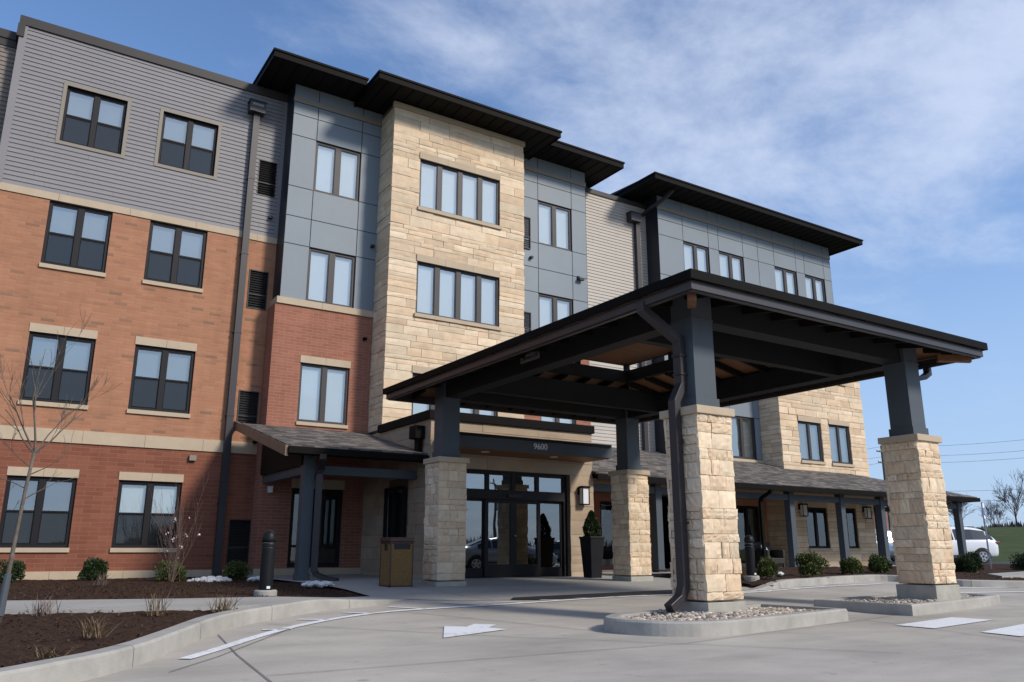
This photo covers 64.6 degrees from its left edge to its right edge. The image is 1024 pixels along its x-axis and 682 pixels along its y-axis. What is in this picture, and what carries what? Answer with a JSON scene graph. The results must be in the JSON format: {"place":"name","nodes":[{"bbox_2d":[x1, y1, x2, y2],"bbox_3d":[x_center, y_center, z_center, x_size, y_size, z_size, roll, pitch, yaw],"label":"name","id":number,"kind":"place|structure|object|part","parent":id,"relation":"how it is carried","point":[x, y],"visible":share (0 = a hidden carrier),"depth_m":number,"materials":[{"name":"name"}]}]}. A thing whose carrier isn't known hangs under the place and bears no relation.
{"place":"outdoors","nodes":[
{"label":"outdoors","id":0,"kind":"place"},
{"bbox_2d":[5,596,406,613],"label":"sidewalk","id":1,"kind":"structure","parent":0,"point":[90,606],"depth_m":9.59,"materials":[{"name":"concrete"}]},
{"bbox_2d":[0,0,1023,526],"label":"sky","id":2,"kind":"structure","parent":0,"point":[896,127],"materials":[{"name":"blue"}]},
{"bbox_2d":[323,527,1023,595],"bbox_3d":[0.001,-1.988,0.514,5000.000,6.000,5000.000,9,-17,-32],"label":"ground","id":3,"kind":"structure","parent":0,"point":[1010,540],"depth_m":72.46,"materials":[{"name":"green plant"}]},
{"bbox_2d":[244,574,671,600],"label":"walkway","id":4,"kind":"structure","parent":3,"relation":"on","point":[502,589],"depth_m":15.40,"materials":[{"name":"concrete"}]},
{"bbox_2d":[379,537,414,586],"bbox_3d":[-2.180,4.172,15.292,0.494,0.900,0.494,9,-17,-32],"label":"litter bin","id":5,"kind":"object","parent":4,"relation":"on","point":[396,560],"visible":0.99,"depth_m":15.12,"materials":[{"name":"brown wood"}]},
{"bbox_2d":[511,590,671,599],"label":"tactile paving","id":6,"kind":"structure","parent":4,"relation":"on","point":[598,595],"depth_m":13.84,"materials":[{"name":"grey concrete"}]},
{"bbox_2d":[579,536,604,577],"bbox_3d":[1.942,5.228,19.584,0.454,0.970,0.454,9,-17,-32],"label":"planter","id":7,"kind":"object","parent":4,"relation":"on","point":[592,547],"visible":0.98,"depth_m":19.45,"materials":[{"name":"black plastic"}]},
{"bbox_2d":[582,510,600,536],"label":"topiary","id":8,"kind":"object","parent":7,"relation":"in","point":[591,522],"visible":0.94,"depth_m":19.66,"materials":[{"name":"green plant"}]},
{"bbox_2d":[0,15,980,582],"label":"apartment building","id":9,"kind":"structure","parent":3,"relation":"on","point":[278,275],"depth_m":21.53,"materials":[{"name":"brick"},{"name":"grey siding"},{"name":"stone"}]},
{"bbox_2d":[0,466,79,551],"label":"window","id":10,"kind":"structure","parent":9,"relation":"in","point":[46,520],"depth_m":18.21,"materials":[{"name":"clear glass"}]},
{"bbox_2d":[17,322,97,409],"bbox_3d":[-10.634,0.610,19.007,1.430,1.920,0.215,9,-17,-32],"label":"window","id":11,"kind":"structure","parent":9,"relation":"in","point":[71,379],"depth_m":19.03,"materials":[{"name":"clear glass"}]},
{"bbox_2d":[39,200,112,276],"bbox_3d":[-10.633,-2.483,19.807,1.430,1.730,0.215,9,-17,-32],"label":"window","id":12,"kind":"structure","parent":9,"relation":"in","point":[76,238],"depth_m":19.83,"materials":[{"name":"black glass"}]},
{"bbox_2d":[55,81,131,158],"bbox_3d":[-10.636,-5.579,20.615,1.560,1.700,0.199,9,-17,-32],"label":"window","id":13,"kind":"structure","parent":9,"relation":"in","point":[90,121],"depth_m":20.63,"materials":[{"name":"black glass"}]},
{"bbox_2d":[110,472,183,551],"bbox_3d":[-8.720,4.101,19.381,1.460,1.850,0.215,9,-17,-32],"label":"window","id":14,"kind":"structure","parent":9,"relation":"in","point":[135,529],"depth_m":19.38,"materials":[{"name":"black glass"}]},
{"bbox_2d":[126,336,196,417],"bbox_3d":[-8.718,0.921,20.204,1.460,1.920,0.215,9,-17,-32],"label":"window","id":15,"kind":"structure","parent":9,"relation":"in","point":[161,380],"depth_m":20.22,"materials":[{"name":"black glass"}]},
{"bbox_2d":[142,221,206,292],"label":"window","id":16,"kind":"structure","parent":9,"relation":"in","point":[175,256],"depth_m":21.03,"materials":[{"name":"black glass"}]},
{"bbox_2d":[154,107,221,179],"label":"window","id":17,"kind":"structure","parent":9,"relation":"in","point":[185,145],"depth_m":21.83,"materials":[{"name":"black glass"}]},
{"bbox_2d":[287,478,344,567],"bbox_3d":[-5.079,4.694,20.886,1.420,2.200,0.226,9,-17,-32],"label":"window","id":18,"kind":"structure","parent":9,"relation":"in","point":[331,502],"depth_m":21.03,"materials":[{"name":"black glass"}]},
{"bbox_2d":[296,355,350,428],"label":"window","id":19,"kind":"structure","parent":9,"relation":"in","point":[323,390],"depth_m":21.76,"materials":[{"name":"clear glass"}]},
{"bbox_2d":[306,248,354,307],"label":"window","id":20,"kind":"structure","parent":9,"relation":"in","point":[330,277],"depth_m":22.60,"materials":[{"name":"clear glass"}]},
{"bbox_2d":[313,141,360,200],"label":"window","id":21,"kind":"structure","parent":9,"relation":"in","point":[337,170],"depth_m":23.41,"materials":[{"name":"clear glass"}]},
{"bbox_2d":[383,486,406,536],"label":"window","id":22,"kind":"structure","parent":9,"relation":"in","point":[396,510],"depth_m":19.71,"materials":[{"name":"black glass"}]},
{"bbox_2d":[411,365,496,415],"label":"window","id":23,"kind":"structure","parent":9,"relation":"in","point":[416,408],"depth_m":22.34,"materials":[{"name":"clear glass"}]},
{"bbox_2d":[414,254,501,330],"bbox_3d":[-1.564,-1.376,23.588,2.850,1.860,0.230,9,-17,-32],"label":"window","id":24,"kind":"structure","parent":9,"relation":"in","point":[458,296],"depth_m":23.61,"materials":[{"name":"clear glass"}]},
{"bbox_2d":[417,151,501,229],"bbox_3d":[-1.563,-4.475,24.389,2.850,1.840,0.230,9,-17,-32],"label":"window","id":25,"kind":"structure","parent":9,"relation":"in","point":[445,191],"depth_m":24.43,"materials":[{"name":"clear glass"}]},
{"bbox_2d":[465,498,483,577],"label":"window","id":26,"kind":"structure","parent":9,"relation":"in","point":[474,553],"depth_m":19.12,"materials":[{"name":"clear glass"}]},
{"bbox_2d":[484,499,513,576],"bbox_3d":[-0.315,4.715,19.411,0.805,1.815,0.050,9,-17,-32],"label":"door leaf","id":27,"kind":"structure","parent":9,"relation":"in","point":[498,513],"depth_m":19.41,"materials":[{"name":"clear glass"}]},
{"bbox_2d":[514,500,540,576],"bbox_3d":[0.364,4.821,19.821,0.795,1.815,0.074,9,-17,-32],"label":"door leaf","id":28,"kind":"structure","parent":9,"relation":"in","point":[527,539],"depth_m":19.83,"materials":[{"name":"clear glass"}]},
{"bbox_2d":[540,501,562,575],"bbox_3d":[0.919,4.933,20.251,0.820,1.815,0.050,9,-17,-32],"label":"door leaf","id":29,"kind":"structure","parent":9,"relation":"in","point":[551,534],"depth_m":20.29,"materials":[{"name":"clear glass"}]},
{"bbox_2d":[538,201,570,250],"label":"window","id":30,"kind":"structure","parent":9,"relation":"in","point":[554,222],"depth_m":27.48,"materials":[{"name":"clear glass"}]},
{"bbox_2d":[538,293,571,326],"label":"window","id":31,"kind":"structure","parent":9,"relation":"in","point":[551,309],"depth_m":26.65,"materials":[{"name":"clear glass"}]},
{"bbox_2d":[541,417,574,423],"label":"window","id":32,"kind":"structure","parent":9,"relation":"in","point":[542,418],"depth_m":25.78,"materials":[{"name":"clear glass"}]},
{"bbox_2d":[600,501,612,549],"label":"window","id":33,"kind":"structure","parent":9,"relation":"in","point":[605,506],"depth_m":27.30,"materials":[{"name":"clear glass"}]},
{"bbox_2d":[683,241,708,272],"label":"window","id":34,"kind":"structure","parent":9,"relation":"in","point":[695,256],"depth_m":31.00,"materials":[{"name":"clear glass"}]},
{"bbox_2d":[719,251,743,280],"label":"window","id":35,"kind":"structure","parent":9,"relation":"in","point":[731,266],"depth_m":32.02,"materials":[{"name":"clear glass"}]},
{"bbox_2d":[731,416,755,459],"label":"window","id":36,"kind":"structure","parent":9,"relation":"in","point":[743,442],"depth_m":30.36,"materials":[{"name":"clear glass"}]},
{"bbox_2d":[736,505,760,562],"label":"window","id":37,"kind":"structure","parent":9,"relation":"in","point":[748,516],"depth_m":29.78,"materials":[{"name":"black glass"}]},
{"bbox_2d":[774,266,796,294],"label":"window","id":38,"kind":"structure","parent":9,"relation":"in","point":[784,278],"depth_m":33.73,"materials":[{"name":"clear glass"}]},
{"bbox_2d":[797,415,825,464],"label":"window","id":39,"kind":"structure","parent":9,"relation":"in","point":[812,456],"depth_m":30.93,"materials":[{"name":"clear glass"}]},
{"bbox_2d":[805,275,825,301],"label":"window","id":40,"kind":"structure","parent":9,"relation":"in","point":[815,291],"depth_m":34.72,"materials":[{"name":"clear glass"}]},
{"bbox_2d":[805,501,832,550],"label":"window","id":41,"kind":"structure","parent":9,"relation":"in","point":[817,531],"depth_m":30.37,"materials":[{"name":"clear glass"}]},
{"bbox_2d":[828,419,854,466],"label":"window","id":42,"kind":"structure","parent":9,"relation":"in","point":[840,431],"depth_m":31.88,"materials":[{"name":"clear glass"}]},
{"bbox_2d":[845,503,861,550],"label":"window","id":43,"kind":"structure","parent":9,"relation":"in","point":[850,513],"depth_m":31.31,"materials":[{"name":"clear glass"}]},
{"bbox_2d":[0,566,1017,667],"bbox_3d":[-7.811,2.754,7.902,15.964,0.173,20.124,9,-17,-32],"label":"mulch bed","id":44,"kind":"object","parent":3,"relation":"on","point":[33,629],"visible":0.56,"depth_m":8.68,"materials":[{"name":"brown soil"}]},
{"bbox_2d":[0,558,26,581],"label":"evergreen shrub","id":45,"kind":"object","parent":44,"relation":"on","point":[18,568],"visible":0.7,"depth_m":16.59,"materials":[{"name":"green plant"}]},
{"bbox_2d":[24,593,62,616],"bbox_3d":[-4.935,2.794,8.627,0.447,0.258,0.461,-1,-15,4],"label":"dry grass tuft","id":46,"kind":"object","parent":44,"relation":"on","point":[49,608],"visible":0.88,"depth_m":8.60,"materials":[{"name":"beige plant"}]},
{"bbox_2d":[15,646,78,659],"bbox_3d":[-3.317,2.223,5.816,0.412,0.098,0.406,-6,-16,24],"label":"dry grass tuft","id":47,"kind":"object","parent":44,"relation":"on","point":[47,655],"visible":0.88,"depth_m":5.75,"materials":[{"name":"beige plant"}]},
{"bbox_2d":[0,311,122,623],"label":"young tree","id":48,"kind":"object","parent":44,"relation":"on","point":[4,591],"visible":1,"depth_m":8.03,"materials":[{"name":"bark"},{"name":"twigs"}]},
{"bbox_2d":[77,557,108,580],"bbox_3d":[-9.004,4.906,17.436,0.612,0.526,0.637,9,-17,-32],"label":"evergreen shrub","id":49,"kind":"object","parent":44,"relation":"on","point":[96,568],"visible":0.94,"depth_m":17.31,"materials":[{"name":"green plant"}]},
{"bbox_2d":[68,614,118,638],"bbox_3d":[-3.582,2.429,6.936,0.475,0.199,0.559,-5,-15,17],"label":"dry grass tuft","id":50,"kind":"object","parent":44,"relation":"on","point":[92,632],"visible":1,"depth_m":6.88,"materials":[{"name":"beige plant"}]},
{"bbox_2d":[90,573,111,584],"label":"dry grass tuft","id":51,"kind":"object","parent":44,"relation":"on","point":[99,582],"visible":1,"depth_m":15.12,"materials":[{"name":"brown plant"}]},
{"bbox_2d":[137,590,177,615],"bbox_3d":[-3.793,2.797,8.719,0.499,0.298,0.513,9,-17,-32],"label":"dry grass tuft","id":52,"kind":"object","parent":44,"relation":"on","point":[156,608],"visible":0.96,"depth_m":8.69,"materials":[{"name":"beige plant"}]},
{"bbox_2d":[153,560,186,580],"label":"evergreen shrub","id":53,"kind":"object","parent":44,"relation":"on","point":[164,574],"visible":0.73,"depth_m":17.49,"materials":[{"name":"green plant"}]},
{"bbox_2d":[150,472,209,581],"bbox_3d":[-7.060,3.737,17.105,1.269,2.600,0.896,-4,-15,17],"label":"flowering bush","id":54,"kind":"object","parent":44,"relation":"on","point":[175,542],"visible":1,"depth_m":17.07,"materials":[{"name":"brown plant"}]},
{"bbox_2d":[187,576,231,581],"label":"white rocks","id":55,"kind":"object","parent":44,"relation":"on","point":[213,579],"visible":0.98,"depth_m":17.02,"materials":[{"name":"white stone"}]},
{"bbox_2d":[205,593,242,611],"bbox_3d":[-3.268,2.924,9.086,0.512,0.218,0.519,-5,-15,19],"label":"dry grass tuft","id":56,"kind":"object","parent":44,"relation":"on","point":[220,607],"visible":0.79,"depth_m":9.07,"materials":[{"name":"beige plant"}]},
{"bbox_2d":[220,560,249,579],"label":"evergreen shrub","id":57,"kind":"object","parent":44,"relation":"on","point":[236,570],"visible":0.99,"depth_m":18.18,"materials":[{"name":"green plant"}]},
{"bbox_2d":[247,576,259,580],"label":"white rocks","id":58,"kind":"object","parent":44,"relation":"on","point":[256,578],"visible":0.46,"depth_m":17.41,"materials":[{"name":"white stone"}]},
{"bbox_2d":[253,530,276,595],"bbox_3d":[-3.581,3.283,11.859,0.330,0.992,0.330,9,-17,-32],"label":"bollard light","id":59,"kind":"object","parent":44,"relation":"on","point":[267,564],"visible":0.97,"depth_m":11.79,"materials":[{"name":"paint"}]},
{"bbox_2d":[301,580,334,587],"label":"white rocks","id":60,"kind":"object","parent":44,"relation":"on","point":[318,583],"visible":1,"depth_m":15.10,"materials":[{"name":"white stone"}]},
{"bbox_2d":[81,562,1023,681],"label":"drive","id":61,"kind":"structure","parent":3,"relation":"on","point":[941,654],"depth_m":7.42,"materials":[{"name":"concrete"}]},
{"bbox_2d":[0,599,403,681],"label":"kerb","id":62,"kind":"structure","parent":61,"relation":"on","point":[88,665],"depth_m":6.78,"materials":[{"name":"concrete"}]},
{"bbox_2d":[443,624,504,637],"bbox_3d":[-0.393,3.167,8.870,0.702,0.030,1.239,1,-15,-4],"label":"road marking","id":63,"kind":"object","parent":61,"relation":"on","point":[450,631],"visible":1,"depth_m":8.93,"materials":[{"name":"white paint"}]},
{"bbox_2d":[178,584,869,658],"bbox_3d":[1.982,4.287,13.401,2.503,0.147,16.588,-13,-19,41],"label":"road marking","id":64,"kind":"object","parent":61,"relation":"on","point":[218,648],"visible":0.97,"depth_m":9.62,"materials":[{"name":"white paint"}]},
{"bbox_2d":[169,578,1019,681],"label":"joint","id":65,"kind":"object","parent":61,"relation":"on","point":[486,635],"visible":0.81,"depth_m":7.66,"materials":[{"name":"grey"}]},
{"bbox_2d":[383,268,987,612],"bbox_3d":[2.531,2.167,14.757,6.710,4.910,9.000,9,-17,-32],"label":"entrance canopy","id":66,"kind":"object","parent":61,"relation":"on","point":[720,341],"visible":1,"depth_m":12.83,"materials":[{"name":"stone"}]},
{"bbox_2d":[604,603,848,636],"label":"kerb","id":67,"kind":"structure","parent":61,"relation":"on","point":[617,623],"depth_m":8.87,"materials":[{"name":"concrete"}]},
{"label":"gravel base","id":68,"kind":"structure","parent":67,"relation":"in","visible":0},
{"bbox_2d":[622,606,818,620],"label":"gravel","id":69,"kind":"structure","parent":68,"relation":"on","point":[682,615],"depth_m":9.57,"materials":[{"name":"white gravel"}]},
{"bbox_2d":[742,574,1023,591],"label":"kerb","id":70,"kind":"structure","parent":61,"relation":"on","point":[795,582],"depth_m":18.11,"materials":[{"name":"concrete"}]},
{"bbox_2d":[813,594,1000,615],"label":"kerb","id":71,"kind":"structure","parent":61,"relation":"on","point":[944,606],"depth_m":11.95,"materials":[{"name":"concrete"}]},
{"label":"gravel base","id":72,"kind":"structure","parent":71,"relation":"in","visible":0},
{"bbox_2d":[842,595,975,603],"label":"gravel","id":73,"kind":"structure","parent":72,"relation":"on","point":[894,599],"depth_m":12.40,"materials":[{"name":"white gravel"}]},
{"bbox_2d":[898,587,1023,635],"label":"road marking","id":74,"kind":"object","parent":61,"relation":"on","point":[1016,630],"visible":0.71,"depth_m":9.83,"materials":[{"name":"white paint"}]},
{"bbox_2d":[652,564,1023,586],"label":"mulch bed","id":75,"kind":"object","parent":3,"relation":"on","point":[996,568],"visible":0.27,"depth_m":20.16,"materials":[{"name":"brown soil"}]},
{"bbox_2d":[743,535,759,581],"bbox_3d":[5.112,4.673,17.378,0.330,0.992,0.330,9,-17,-32],"label":"bollard light","id":76,"kind":"object","parent":75,"relation":"on","point":[750,559],"visible":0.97,"depth_m":17.30,"materials":[{"name":"paint"}]},
{"bbox_2d":[756,555,778,578],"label":"evergreen shrub","id":77,"kind":"object","parent":75,"relation":"on","point":[767,567],"visible":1,"depth_m":17.38,"materials":[{"name":"green plant"}]},
{"bbox_2d":[794,551,830,576],"bbox_3d":[6.846,5.082,18.511,0.666,0.579,0.697,9,-17,-32],"label":"evergreen shrub","id":78,"kind":"object","parent":75,"relation":"on","point":[809,564],"visible":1,"depth_m":18.42,"materials":[{"name":"green plant"}]},
{"bbox_2d":[839,557,864,574],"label":"evergreen shrub","id":79,"kind":"object","parent":75,"relation":"on","point":[851,565],"visible":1,"depth_m":19.60,"materials":[{"name":"green plant"}]},
{"bbox_2d":[867,553,889,572],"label":"evergreen shrub","id":80,"kind":"object","parent":75,"relation":"on","point":[877,563],"visible":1,"depth_m":20.63,"materials":[{"name":"green plant"}]},
{"bbox_2d":[882,555,893,568],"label":"evergreen shrub","id":81,"kind":"object","parent":75,"relation":"on","point":[889,565],"visible":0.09,"depth_m":22.96,"materials":[{"name":"green plant"}]},
{"bbox_2d":[953,553,977,572],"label":"evergreen shrub","id":82,"kind":"object","parent":75,"relation":"on","point":[962,562],"visible":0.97,"depth_m":21.98,"materials":[{"name":"green plant"}]},
{"bbox_2d":[966,550,984,570],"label":"evergreen shrub","id":83,"kind":"object","parent":75,"relation":"on","point":[979,562],"visible":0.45,"depth_m":23.59,"materials":[{"name":"green plant"}]},
{"bbox_2d":[981,502,991,568],"bbox_3d":[14.238,5.875,24.279,0.060,2.050,0.300,-11,-18,36],"label":"parking sign","id":84,"kind":"object","parent":75,"relation":"on","point":[983,510],"visible":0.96,"depth_m":24.31,"materials":[{"name":"white metal"}]},
{"bbox_2d":[1007,552,1023,569],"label":"evergreen shrub","id":85,"kind":"object","parent":75,"relation":"on","point":[1019,558],"visible":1,"depth_m":24.32,"materials":[{"name":"green plant"}]},
{"bbox_2d":[873,506,888,529],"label":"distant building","id":86,"kind":"structure","parent":3,"relation":"on","point":[886,520],"depth_m":94.86,"materials":[{"name":"white glass"}]},
{"bbox_2d":[876,446,890,530],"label":"utility pole","id":87,"kind":"object","parent":3,"relation":"on","point":[883,467],"visible":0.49,"depth_m":89.29,"materials":[{"name":"brown wood"}]},
{"bbox_2d":[891,561,1016,563],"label":"parking lot","id":88,"kind":"structure","parent":3,"relation":"on","point":[982,563],"depth_m":37.58,"materials":[{"name":"concrete"}]},
{"bbox_2d":[875,529,894,561],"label":"parked car","id":89,"kind":"object","parent":88,"relation":"on","point":[890,542],"visible":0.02,"depth_m":42.41,"materials":[{"name":"silver metal"}]},
{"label":"window","id":90,"kind":"part","parent":89,"relation":"part of","materials":[{"name":"glass"}]},
{"bbox_2d":[889,526,999,562],"bbox_3d":[20.360,9.690,38.448,4.777,1.722,2.110,1,-15,-3],"label":"parked car","id":91,"kind":"object","parent":88,"relation":"on","point":[975,538],"visible":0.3,"depth_m":37.70,"materials":[{"name":"white metal"}]},
{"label":"window","id":92,"kind":"part","parent":91,"relation":"part of","materials":[{"name":"grey glass"}]},
{"bbox_2d":[948,492,974,518],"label":"bare tree","id":93,"kind":"object","parent":3,"relation":"on","point":[964,504],"visible":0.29,"depth_m":149.97,"materials":[{"name":"brown plant"}]},
{"bbox_2d":[950,521,1023,526],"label":"distant woodland","id":94,"kind":"object","parent":3,"relation":"on","point":[1008,525],"visible":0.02,"depth_m":148.01,"materials":[{"name":"green plant"}]},
{"bbox_2d":[978,500,1008,526],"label":"bare tree","id":95,"kind":"object","parent":3,"relation":"on","point":[990,512],"visible":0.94,"depth_m":148.25,"materials":[{"name":"grey plant"}]},
{"bbox_2d":[989,507,1010,524],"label":"bare tree","id":96,"kind":"object","parent":3,"relation":"on","point":[997,512],"visible":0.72,"depth_m":150.19,"materials":[{"name":"brown plant"}]},
{"bbox_2d":[991,469,1023,525],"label":"bare tree","id":97,"kind":"object","parent":3,"relation":"on","point":[1013,499],"visible":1,"depth_m":146.73,"materials":[{"name":"brown plant"}]},
{"bbox_2d":[602,565,895,575],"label":"porch slab","id":98,"kind":"structure","parent":0,"point":[608,572],"depth_m":21.18,"materials":[{"name":"concrete"}]},
{"bbox_2d":[602,550,613,568],"bbox_3d":[2.466,6.182,23.311,0.760,0.860,0.738,13,-19,-41],"label":"armchair","id":99,"kind":"object","parent":98,"relation":"on","point":[607,557],"visible":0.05,"depth_m":23.29,"materials":[{"name":"wicker"}]},
{"bbox_2d":[753,542,784,567],"bbox_3d":[8.608,7.177,27.146,0.760,0.860,0.738,7,-16,-24],"label":"armchair","id":100,"kind":"object","parent":98,"relation":"on","point":[778,556],"visible":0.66,"depth_m":27.13,"materials":[{"name":"wicker"}]},
{"bbox_2d":[988,571,1023,577],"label":"sidewalk","id":101,"kind":"structure","parent":0,"point":[1009,574],"depth_m":19.97,"materials":[{"name":"concrete"}]}
]}

